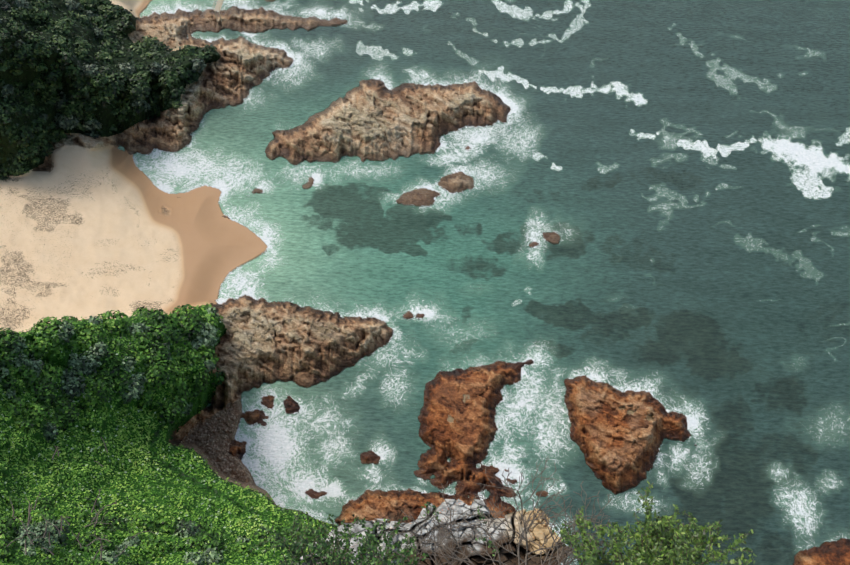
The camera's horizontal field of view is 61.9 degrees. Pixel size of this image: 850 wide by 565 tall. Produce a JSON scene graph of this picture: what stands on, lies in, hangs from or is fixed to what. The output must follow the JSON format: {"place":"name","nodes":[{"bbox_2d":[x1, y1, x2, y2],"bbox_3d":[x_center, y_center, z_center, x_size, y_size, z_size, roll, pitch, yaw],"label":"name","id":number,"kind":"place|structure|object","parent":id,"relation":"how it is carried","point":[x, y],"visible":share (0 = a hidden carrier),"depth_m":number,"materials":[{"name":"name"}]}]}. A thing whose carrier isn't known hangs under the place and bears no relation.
{"place":"outdoors","nodes":[
{"label":"outdoors","id":0,"kind":"place"},
{"bbox_2d":[6,437,158,559],"bbox_3d":[-5.646,3.155,11.035,1.576,5.514,4.874,-34,58,-25],"label":"dead brush","id":1,"kind":"object","parent":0,"point":[61,519],"visible":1,"depth_m":9.51,"materials":[{"name":"plant"}]},
{"bbox_2d":[0,0,849,564],"bbox_3d":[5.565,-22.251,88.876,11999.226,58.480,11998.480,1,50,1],"label":"terrain","id":2,"kind":"structure","parent":0,"point":[96,226],"depth_m":101.13,"materials":[{"name":"brown stone"}]},
{"bbox_2d":[0,0,217,179],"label":"hill shrubs","id":3,"kind":"object","parent":2,"relation":"on","point":[33,49],"visible":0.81,"depth_m":117.23,"materials":[{"name":"green plant"}]},
{"bbox_2d":[0,304,308,564],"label":"slope shrubs","id":4,"kind":"object","parent":2,"relation":"on","point":[76,371],"visible":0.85,"depth_m":62.08,"materials":[{"name":"green plant"}]},
{"bbox_2d":[0,303,337,564],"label":"ground cover","id":5,"kind":"object","parent":2,"relation":"on","point":[120,461],"visible":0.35,"depth_m":58.92,"materials":[{"name":"green plant"}]},
{"bbox_2d":[212,0,223,21],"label":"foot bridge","id":6,"kind":"structure","parent":2,"relation":"on","point":[219,3],"depth_m":146.74,"materials":[{"name":"beige"}]},
{"bbox_2d":[250,502,499,564],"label":"shrub","id":7,"kind":"object","parent":2,"relation":"on","point":[326,547],"depth_m":4.17,"materials":[{"name":"green plant"}]},
{"bbox_2d":[300,499,572,564],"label":"rock outcrop","id":8,"kind":"object","parent":2,"relation":"attached to","point":[457,506],"visible":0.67,"depth_m":7.04,"materials":[{"name":"stone"}]},
{"bbox_2d":[383,455,616,564],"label":"bare shrub","id":9,"kind":"object","parent":2,"relation":"on","point":[568,552],"visible":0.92,"depth_m":3.66,"materials":[{"name":"grey plant"}]},
{"bbox_2d":[552,481,756,564],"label":"shrub","id":10,"kind":"object","parent":2,"relation":"on","point":[660,527],"depth_m":2.99,"materials":[{"name":"green plant"}]},
{"bbox_2d":[117,0,849,564],"bbox_3d":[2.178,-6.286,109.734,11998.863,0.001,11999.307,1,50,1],"label":"sea","id":11,"kind":"structure","parent":0,"point":[675,174],"depth_m":109.79,"materials":[{"name":"liquid"}]}
]}

